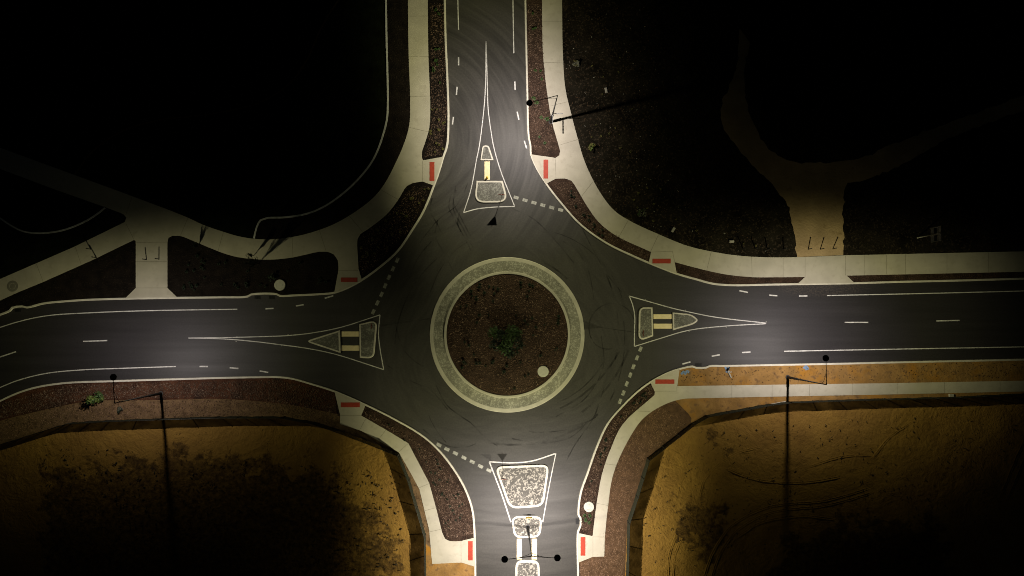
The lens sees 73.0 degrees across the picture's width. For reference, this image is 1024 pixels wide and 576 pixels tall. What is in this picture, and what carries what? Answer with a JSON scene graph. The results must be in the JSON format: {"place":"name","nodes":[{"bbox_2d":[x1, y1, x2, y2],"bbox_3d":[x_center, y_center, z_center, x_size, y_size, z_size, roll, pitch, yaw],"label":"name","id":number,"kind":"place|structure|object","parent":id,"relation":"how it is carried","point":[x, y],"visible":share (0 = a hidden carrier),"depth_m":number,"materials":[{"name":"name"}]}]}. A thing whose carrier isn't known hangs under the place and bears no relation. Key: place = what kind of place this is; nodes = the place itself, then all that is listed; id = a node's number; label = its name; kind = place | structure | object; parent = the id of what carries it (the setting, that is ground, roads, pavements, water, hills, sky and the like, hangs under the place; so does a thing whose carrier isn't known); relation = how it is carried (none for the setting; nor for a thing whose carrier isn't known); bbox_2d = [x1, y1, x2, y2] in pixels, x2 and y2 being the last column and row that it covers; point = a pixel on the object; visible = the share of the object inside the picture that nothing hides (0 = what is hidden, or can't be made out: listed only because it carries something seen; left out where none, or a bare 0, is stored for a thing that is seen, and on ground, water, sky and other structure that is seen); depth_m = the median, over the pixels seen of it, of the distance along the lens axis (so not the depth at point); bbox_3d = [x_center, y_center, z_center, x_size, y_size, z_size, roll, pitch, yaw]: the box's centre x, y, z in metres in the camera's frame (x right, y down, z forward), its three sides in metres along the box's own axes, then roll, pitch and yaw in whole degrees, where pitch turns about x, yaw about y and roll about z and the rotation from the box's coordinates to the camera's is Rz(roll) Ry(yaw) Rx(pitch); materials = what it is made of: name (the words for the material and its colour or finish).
{"place":"outdoors","nodes":[
{"label":"outdoors","id":0,"kind":"place"},
{"bbox_2d":[0,0,386,278],"bbox_3d":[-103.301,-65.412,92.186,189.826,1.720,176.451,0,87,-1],"label":"land grass","id":1,"kind":"structure","parent":0,"point":[80,80],"depth_m":90.39,"materials":[{"name":"green plant"}]},
{"bbox_2d":[0,207,105,233],"bbox_3d":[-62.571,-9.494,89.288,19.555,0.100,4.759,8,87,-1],"label":"garden edging","id":2,"kind":"object","parent":1,"relation":"on","point":[88,219],"visible":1,"depth_m":89.20,"materials":[{"name":"concrete"}]},
{"bbox_2d":[0,0,446,312],"bbox_3d":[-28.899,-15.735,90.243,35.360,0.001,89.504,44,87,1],"label":"mulch bed","id":3,"kind":"object","parent":1,"relation":"on","point":[111,274],"visible":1,"depth_m":89.49,"materials":[{"name":"brown wood"}]},
{"bbox_2d":[244,256,257,267],"bbox_3d":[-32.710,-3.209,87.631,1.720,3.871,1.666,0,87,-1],"label":"young tree","id":4,"kind":"object","parent":3,"relation":"on","point":[252,263],"visible":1,"depth_m":87.30,"materials":[{"name":"green plant"}]},
{"bbox_2d":[268,274,275,281],"bbox_3d":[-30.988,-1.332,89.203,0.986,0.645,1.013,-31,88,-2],"label":"shrub","id":5,"kind":"object","parent":3,"relation":"on","point":[272,277],"visible":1,"depth_m":89.14,"materials":[{"name":"green plant"}]},
{"bbox_2d":[274,279,285,290],"bbox_3d":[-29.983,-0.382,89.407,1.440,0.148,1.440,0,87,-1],"label":"manhole cover","id":6,"kind":"object","parent":3,"relation":"on","point":[279,285],"visible":1,"depth_m":89.34,"materials":[{"name":"concrete"}]},
{"bbox_2d":[359,186,428,273],"bbox_3d":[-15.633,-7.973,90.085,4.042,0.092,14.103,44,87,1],"label":"bark chips","id":7,"kind":"object","parent":3,"relation":"on","point":[389,230],"visible":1,"depth_m":90.04,"materials":[{"name":"brown wood"}]},
{"bbox_2d":[424,3,446,156],"bbox_3d":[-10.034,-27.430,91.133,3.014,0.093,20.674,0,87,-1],"label":"bark chips","id":8,"kind":"object","parent":3,"relation":"on","point":[443,111],"visible":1,"depth_m":91.09,"materials":[{"name":"brown wood"}]},
{"bbox_2d":[253,0,388,238],"bbox_3d":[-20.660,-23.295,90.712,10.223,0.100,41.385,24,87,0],"label":"garden edging","id":9,"kind":"object","parent":1,"relation":"on","point":[347,189],"visible":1,"depth_m":90.43,"materials":[{"name":"concrete"}]},
{"bbox_2d":[255,0,409,238],"bbox_3d":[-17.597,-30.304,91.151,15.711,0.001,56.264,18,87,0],"label":"soil bed","id":10,"kind":"object","parent":1,"relation":"on","point":[365,188],"visible":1,"depth_m":90.56,"materials":[{"name":"brown soil"}]},
{"bbox_2d":[0,416,423,575],"bbox_3d":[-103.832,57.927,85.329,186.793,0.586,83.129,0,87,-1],"label":"sand field","id":11,"kind":"structure","parent":0,"point":[264,448],"depth_m":88.01,"materials":[{"name":"brown sand"}]},
{"bbox_2d":[0,416,425,575],"bbox_3d":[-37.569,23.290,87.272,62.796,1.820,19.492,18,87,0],"label":"fence","id":12,"kind":"object","parent":11,"relation":"on","point":[372,445],"visible":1,"depth_m":87.53,"materials":[{"name":"metal"}]},
{"bbox_2d":[43,449,403,570],"bbox_3d":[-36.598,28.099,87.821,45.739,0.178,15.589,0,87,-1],"label":"grass tufts","id":13,"kind":"object","parent":11,"relation":"on","point":[220,519],"visible":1,"depth_m":87.77,"materials":[{"name":"brown plant"}]},
{"bbox_2d":[0,399,430,547],"bbox_3d":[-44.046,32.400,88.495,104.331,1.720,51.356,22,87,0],"label":"land verge","id":14,"kind":"structure","parent":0,"point":[336,424],"depth_m":88.44,"materials":[{"name":"brown soil"}]},
{"bbox_2d":[0,401,332,441],"bbox_3d":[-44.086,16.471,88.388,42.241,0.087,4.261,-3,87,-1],"label":"gravel stones","id":15,"kind":"object","parent":14,"relation":"on","point":[155,414],"visible":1,"depth_m":88.40,"materials":[{"name":"brown gravel"}]},
{"bbox_2d":[0,378,337,420],"bbox_3d":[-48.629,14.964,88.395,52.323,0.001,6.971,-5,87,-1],"label":"mulch verge","id":16,"kind":"structure","parent":14,"relation":"on","point":[36,391],"depth_m":88.60,"materials":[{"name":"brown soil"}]},
{"bbox_2d":[85,391,103,404],"bbox_3d":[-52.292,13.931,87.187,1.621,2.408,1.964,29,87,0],"label":"shrub","id":17,"kind":"object","parent":16,"relation":"on","point":[90,400],"visible":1,"depth_m":86.69,"materials":[{"name":"green plant"}]},
{"bbox_2d":[110,374,162,403],"bbox_3d":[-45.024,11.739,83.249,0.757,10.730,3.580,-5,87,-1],"label":"street lamp","id":18,"kind":"object","parent":16,"relation":"on","point":[113,377],"visible":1,"depth_m":79.86,"materials":[{"name":"metal"}]},
{"bbox_2d":[334,392,473,540],"bbox_3d":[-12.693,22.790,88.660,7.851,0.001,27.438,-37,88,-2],"label":"mulch bed","id":19,"kind":"object","parent":14,"relation":"on","point":[415,436],"visible":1,"depth_m":88.68,"materials":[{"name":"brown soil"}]},
{"bbox_2d":[334,391,474,566],"bbox_3d":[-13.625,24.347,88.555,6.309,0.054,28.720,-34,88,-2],"label":"footpath","id":20,"kind":"structure","parent":14,"relation":"on","point":[443,550],"depth_m":88.56,"materials":[{"name":"concrete"}]},
{"bbox_2d":[341,402,359,406],"bbox_3d":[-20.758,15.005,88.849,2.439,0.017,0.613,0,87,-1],"label":"tactile pad","id":21,"kind":"object","parent":20,"relation":"on","point":[350,404],"visible":1,"depth_m":88.85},
{"bbox_2d":[468,541,472,559],"bbox_3d":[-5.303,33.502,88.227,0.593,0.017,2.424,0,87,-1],"label":"tactile pad","id":22,"kind":"object","parent":20,"relation":"on","point":[470,550],"visible":1,"depth_m":88.22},
{"bbox_2d":[0,0,442,299],"bbox_3d":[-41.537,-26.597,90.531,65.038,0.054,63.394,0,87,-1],"label":"footpath","id":23,"kind":"structure","parent":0,"point":[150,229],"depth_m":89.62,"materials":[{"name":"concrete"}]},
{"bbox_2d":[7,281,17,291],"bbox_3d":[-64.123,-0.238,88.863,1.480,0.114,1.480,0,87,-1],"label":"manhole cover","id":24,"kind":"object","parent":23,"relation":"on","point":[13,287],"visible":1,"depth_m":88.81,"materials":[{"name":"metal"}]},
{"bbox_2d":[341,278,356,281],"bbox_3d":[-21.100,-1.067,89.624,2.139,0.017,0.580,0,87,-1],"label":"tactile pad","id":25,"kind":"object","parent":23,"relation":"on","point":[348,279],"visible":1,"depth_m":89.62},
{"bbox_2d":[430,162,433,180],"bbox_3d":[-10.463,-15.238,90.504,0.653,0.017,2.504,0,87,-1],"label":"tactile pad","id":26,"kind":"object","parent":23,"relation":"on","point":[431,171],"visible":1,"depth_m":90.50,"materials":[{"name":"red concrete"}]},
{"bbox_2d":[308,330,340,352],"bbox_3d":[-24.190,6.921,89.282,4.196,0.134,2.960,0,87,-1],"label":"traffic island","id":27,"kind":"structure","parent":0,"point":[330,341],"depth_m":89.23,"materials":[{"name":"concrete"}]},
{"bbox_2d":[359,321,376,357],"bbox_3d":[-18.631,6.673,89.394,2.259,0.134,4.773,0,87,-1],"label":"traffic island","id":28,"kind":"structure","parent":0,"point":[367,334],"depth_m":89.35,"materials":[{"name":"concrete"}]},
{"bbox_2d":[420,542,473,575],"bbox_3d":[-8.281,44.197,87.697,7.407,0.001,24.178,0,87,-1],"label":"sand patch","id":29,"kind":"object","parent":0,"point":[452,569],"visible":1,"depth_m":88.11,"materials":[{"name":"orange sand"}]},
{"bbox_2d":[480,145,493,160],"bbox_3d":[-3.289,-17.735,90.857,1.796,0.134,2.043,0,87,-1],"label":"traffic island","id":30,"kind":"structure","parent":0,"point":[486,154],"depth_m":90.80,"materials":[{"name":"concrete"}]},
{"bbox_2d":[475,181,505,202],"bbox_3d":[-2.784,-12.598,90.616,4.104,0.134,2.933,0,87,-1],"label":"traffic island","id":31,"kind":"structure","parent":0,"point":[487,191],"depth_m":90.56,"materials":[{"name":"concrete"}]},
{"bbox_2d":[0,0,1023,575],"bbox_3d":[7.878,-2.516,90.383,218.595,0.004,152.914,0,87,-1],"label":"road","id":32,"kind":"structure","parent":0,"point":[458,228],"depth_m":90.00,"materials":[{"name":"grey asphalt"}]},
{"bbox_2d":[0,0,448,315],"bbox_3d":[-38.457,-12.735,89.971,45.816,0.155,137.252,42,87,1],"label":"kerb","id":33,"kind":"structure","parent":32,"relation":"on","point":[364,278],"depth_m":89.51,"materials":[{"name":"concrete"}]},
{"bbox_2d":[0,376,475,575],"bbox_3d":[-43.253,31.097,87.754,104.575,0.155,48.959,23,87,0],"label":"kerb","id":34,"kind":"structure","parent":32,"relation":"on","point":[385,414],"depth_m":88.69,"materials":[{"name":"concrete"}]},
{"bbox_2d":[341,331,358,336],"bbox_3d":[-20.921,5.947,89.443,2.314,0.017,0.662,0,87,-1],"label":"tactile strip","id":35,"kind":"object","parent":32,"relation":"on","point":[349,333],"visible":1,"depth_m":89.44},
{"bbox_2d":[341,345,358,350],"bbox_3d":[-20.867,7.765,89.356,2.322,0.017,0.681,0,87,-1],"label":"tactile strip","id":36,"kind":"object","parent":32,"relation":"on","point":[349,347],"visible":1,"depth_m":89.35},
{"bbox_2d":[484,161,489,179],"bbox_3d":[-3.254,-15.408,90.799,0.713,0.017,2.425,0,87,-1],"label":"tactile strip","id":37,"kind":"object","parent":32,"relation":"on","point":[486,168],"visible":1,"depth_m":90.80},
{"bbox_2d":[430,257,584,412],"bbox_3d":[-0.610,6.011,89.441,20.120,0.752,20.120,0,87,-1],"label":"roundabout island","id":38,"kind":"structure","parent":32,"relation":"on","point":[457,380],"depth_m":89.40,"materials":[{"name":"concrete"}]},
{"bbox_2d":[487,324,525,358],"bbox_3d":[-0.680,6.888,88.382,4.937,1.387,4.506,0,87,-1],"label":"shrub","id":39,"kind":"object","parent":38,"relation":"on","point":[505,346],"visible":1,"depth_m":88.19,"materials":[{"name":"green plant"}]},
{"bbox_2d":[448,276,566,393],"bbox_3d":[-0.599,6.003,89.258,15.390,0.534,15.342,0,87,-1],"label":"bark chips","id":40,"kind":"object","parent":38,"relation":"on","point":[507,312],"visible":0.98,"depth_m":89.22,"materials":[{"name":"brown wood"}]},
{"bbox_2d":[538,366,548,376],"bbox_3d":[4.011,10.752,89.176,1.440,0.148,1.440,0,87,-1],"label":"manhole cover","id":41,"kind":"object","parent":38,"relation":"on","point":[543,371],"visible":1,"depth_m":89.11,"materials":[{"name":"concrete"}]},
{"bbox_2d":[517,539,521,558],"bbox_3d":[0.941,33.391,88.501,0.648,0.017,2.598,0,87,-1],"label":"tactile strip","id":42,"kind":"object","parent":32,"relation":"on","point":[519,547],"visible":0.98,"depth_m":88.50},
{"bbox_2d":[532,539,536,558],"bbox_3d":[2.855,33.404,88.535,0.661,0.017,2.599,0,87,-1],"label":"tactile strip","id":43,"kind":"object","parent":32,"relation":"on","point":[534,546],"visible":0.91,"depth_m":88.54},
{"bbox_2d":[653,314,671,318],"bbox_3d":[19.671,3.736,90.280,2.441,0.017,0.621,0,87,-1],"label":"tactile strip","id":44,"kind":"object","parent":32,"relation":"on","point":[662,316],"visible":1,"depth_m":90.28,"materials":[{"name":"yellow concrete"}]},
{"bbox_2d":[654,324,671,328],"bbox_3d":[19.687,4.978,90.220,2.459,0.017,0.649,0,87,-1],"label":"tactile strip","id":45,"kind":"object","parent":32,"relation":"on","point":[662,326],"visible":1,"depth_m":90.22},
{"bbox_2d":[524,0,1023,285],"bbox_3d":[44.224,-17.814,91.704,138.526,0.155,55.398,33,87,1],"label":"kerb","id":46,"kind":"structure","parent":32,"relation":"on","point":[590,232],"depth_m":90.81,"materials":[{"name":"concrete"}]},
{"bbox_2d":[576,359,1023,575],"bbox_3d":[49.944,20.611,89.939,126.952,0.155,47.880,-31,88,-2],"label":"kerb","id":47,"kind":"structure","parent":32,"relation":"on","point":[621,407],"depth_m":89.99,"materials":[{"name":"concrete"}]},
{"bbox_2d":[496,464,548,507],"bbox_3d":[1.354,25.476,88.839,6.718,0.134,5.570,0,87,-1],"label":"traffic island","id":48,"kind":"structure","parent":0,"point":[523,486],"depth_m":88.80,"materials":[{"name":"concrete"}]},
{"bbox_2d":[512,516,541,537],"bbox_3d":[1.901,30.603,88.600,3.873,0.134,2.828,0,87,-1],"label":"traffic island","id":49,"kind":"structure","parent":0,"point":[520,523],"depth_m":88.55,"materials":[{"name":"concrete"}]},
{"bbox_2d":[501,525,560,562],"bbox_3d":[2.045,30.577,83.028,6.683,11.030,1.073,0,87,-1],"label":"street lamp","id":50,"kind":"object","parent":49,"relation":"on","point":[557,557],"visible":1,"depth_m":77.73,"materials":[{"name":"metal"}]},
{"bbox_2d":[515,560,539,575],"bbox_3d":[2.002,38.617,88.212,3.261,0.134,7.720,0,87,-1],"label":"traffic island","id":51,"kind":"structure","parent":0,"point":[527,567],"depth_m":88.30,"materials":[{"name":"concrete"}]},
{"bbox_2d":[638,307,652,338],"bbox_3d":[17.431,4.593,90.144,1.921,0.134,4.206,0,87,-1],"label":"traffic island","id":52,"kind":"structure","parent":0,"point":[646,319],"depth_m":90.09,"materials":[{"name":"concrete"}]},
{"bbox_2d":[672,312,696,329],"bbox_3d":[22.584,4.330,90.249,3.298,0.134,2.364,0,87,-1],"label":"traffic island","id":53,"kind":"structure","parent":0,"point":[680,320],"depth_m":90.20,"materials":[{"name":"concrete"}]},
{"bbox_2d":[526,0,1023,283],"bbox_3d":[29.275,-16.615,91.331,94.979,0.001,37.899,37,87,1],"label":"mulch bed","id":54,"kind":"object","parent":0,"point":[705,275],"visible":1,"depth_m":90.97,"materials":[{"name":"brown soil"}]},
{"bbox_2d":[527,3,556,149],"bbox_3d":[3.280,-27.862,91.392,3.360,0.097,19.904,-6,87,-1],"label":"bark chips","id":55,"kind":"object","parent":54,"relation":"on","point":[533,126],"visible":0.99,"depth_m":91.33,"materials":[{"name":"brown wood"}]},
{"bbox_2d":[526,95,562,123],"bbox_3d":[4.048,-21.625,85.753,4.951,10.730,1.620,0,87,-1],"label":"street lamp","id":56,"kind":"object","parent":54,"relation":"on","point":[529,102],"visible":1,"depth_m":81.41,"materials":[{"name":"metal"}]},
{"bbox_2d":[552,183,648,259],"bbox_3d":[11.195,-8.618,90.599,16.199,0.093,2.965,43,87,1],"label":"bark chips","id":57,"kind":"object","parent":54,"relation":"on","point":[591,226],"visible":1,"depth_m":90.58,"materials":[{"name":"brown wood"}]},
{"bbox_2d":[531,0,1023,283],"bbox_3d":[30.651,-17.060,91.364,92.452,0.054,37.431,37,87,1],"label":"footpath","id":58,"kind":"structure","parent":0,"point":[568,162],"depth_m":90.88,"materials":[{"name":"concrete"}]},
{"bbox_2d":[543,160,547,178],"bbox_3d":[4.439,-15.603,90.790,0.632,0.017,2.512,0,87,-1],"label":"tactile pad","id":59,"kind":"object","parent":58,"relation":"on","point":[545,169],"visible":1,"depth_m":90.78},
{"bbox_2d":[652,259,670,262],"bbox_3d":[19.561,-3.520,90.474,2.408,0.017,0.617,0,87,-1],"label":"tactile pad","id":60,"kind":"object","parent":58,"relation":"on","point":[661,260],"visible":1,"depth_m":90.47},
{"bbox_2d":[562,0,1023,256],"bbox_3d":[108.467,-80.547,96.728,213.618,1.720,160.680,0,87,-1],"label":"land soil","id":61,"kind":"structure","parent":0,"point":[828,81],"depth_m":91.81,"materials":[{"name":"brown soil"}]},
{"bbox_2d":[572,60,578,66],"bbox_3d":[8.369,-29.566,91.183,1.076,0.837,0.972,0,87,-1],"label":"shrub","id":62,"kind":"object","parent":61,"relation":"on","point":[575,64],"visible":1,"depth_m":91.02,"materials":[{"name":"green plant"}]},
{"bbox_2d":[637,209,645,216],"bbox_3d":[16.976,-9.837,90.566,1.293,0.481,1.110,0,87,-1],"label":"shrub","id":63,"kind":"object","parent":61,"relation":"on","point":[639,213],"visible":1,"depth_m":90.51,"materials":[{"name":"green plant"}]},
{"bbox_2d":[566,3,774,250],"bbox_3d":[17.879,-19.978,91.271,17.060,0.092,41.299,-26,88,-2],"label":"pebbles","id":64,"kind":"object","parent":61,"relation":"on","point":[638,131],"visible":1,"depth_m":91.24,"materials":[{"name":"stone"}]},
{"bbox_2d":[917,226,941,242],"bbox_3d":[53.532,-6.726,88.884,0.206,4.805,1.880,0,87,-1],"label":"information sign","id":65,"kind":"object","parent":61,"relation":"on","point":[935,235],"visible":1,"depth_m":87.60,"materials":[{"name":"black metal"}]},
{"bbox_2d":[625,361,1023,575],"bbox_3d":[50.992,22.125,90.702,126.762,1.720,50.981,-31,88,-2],"label":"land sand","id":66,"kind":"structure","parent":0,"point":[695,409],"depth_m":90.19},
{"bbox_2d":[579,383,677,575],"bbox_3d":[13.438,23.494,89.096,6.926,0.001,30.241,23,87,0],"label":"mulch bed","id":67,"kind":"object","parent":66,"relation":"on","point":[589,476],"visible":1,"depth_m":89.17,"materials":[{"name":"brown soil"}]},
{"bbox_2d":[584,502,593,511],"bbox_3d":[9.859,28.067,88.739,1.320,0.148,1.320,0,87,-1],"label":"manhole cover","id":68,"kind":"object","parent":67,"relation":"on","point":[588,506],"visible":1,"depth_m":88.67,"materials":[{"name":"concrete"}]},
{"bbox_2d":[579,401,690,575],"bbox_3d":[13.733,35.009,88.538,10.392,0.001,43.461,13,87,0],"label":"gravel verge","id":69,"kind":"structure","parent":66,"relation":"on","point":[675,408],"depth_m":89.08,"materials":[{"name":"brown gravel"}]},
{"bbox_2d":[578,369,1023,562],"bbox_3d":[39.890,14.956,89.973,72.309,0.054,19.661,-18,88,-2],"label":"footpath","id":70,"kind":"structure","parent":66,"relation":"on","point":[662,396],"depth_m":89.80,"materials":[{"name":"concrete"}]},
{"bbox_2d":[581,537,584,555],"bbox_3d":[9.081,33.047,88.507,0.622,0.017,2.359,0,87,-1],"label":"tactile pad","id":71,"kind":"object","parent":70,"relation":"on","point":[582,546],"visible":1,"depth_m":88.50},
{"bbox_2d":[655,379,673,383],"bbox_3d":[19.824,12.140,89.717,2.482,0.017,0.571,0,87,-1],"label":"tactile pad","id":72,"kind":"object","parent":70,"relation":"on","point":[664,381],"visible":1,"depth_m":89.71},
{"bbox_2d":[786,355,828,384],"bbox_3d":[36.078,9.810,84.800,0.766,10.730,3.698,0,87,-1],"label":"street lamp","id":73,"kind":"object","parent":66,"relation":"on","point":[825,358],"visible":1,"depth_m":80.77,"materials":[{"name":"metal"}]},
{"bbox_2d":[684,362,1014,382],"bbox_3d":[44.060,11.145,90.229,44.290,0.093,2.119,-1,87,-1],"label":"clods","id":74,"kind":"object","parent":66,"relation":"on","point":[860,371],"visible":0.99,"depth_m":90.25,"materials":[{"name":"orange soil"}]},
{"bbox_2d":[629,395,1023,575],"bbox_3d":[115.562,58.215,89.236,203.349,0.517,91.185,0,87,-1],"label":"sand field","id":75,"kind":"structure","parent":0,"point":[994,421],"depth_m":89.46,"materials":[{"name":"brown sand"}]},
{"bbox_2d":[626,393,1023,575],"bbox_3d":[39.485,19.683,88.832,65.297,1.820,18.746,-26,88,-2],"label":"fence","id":76,"kind":"object","parent":75,"relation":"on","point":[670,442],"visible":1,"depth_m":88.62,"materials":[{"name":"metal"}]},
{"bbox_2d":[640,417,1022,569],"bbox_3d":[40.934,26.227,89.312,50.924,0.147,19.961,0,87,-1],"label":"clods","id":77,"kind":"object","parent":75,"relation":"on","point":[849,498],"visible":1,"depth_m":89.30,"materials":[{"name":"brown soil"}]},
{"bbox_2d":[666,419,1023,575],"bbox_3d":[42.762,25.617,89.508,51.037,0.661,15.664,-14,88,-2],"label":"wheel ruts","id":78,"kind":"structure","parent":75,"relation":"on","point":[874,455],"depth_m":89.29,"materials":[{"name":"brown sand"}]},
{"bbox_2d":[720,29,1023,256],"bbox_3d":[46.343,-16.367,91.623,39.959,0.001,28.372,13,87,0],"label":"earth track","id":79,"kind":"structure","parent":0,"point":[811,194],"depth_m":91.48,"materials":[{"name":"brown soil"}]}
]}

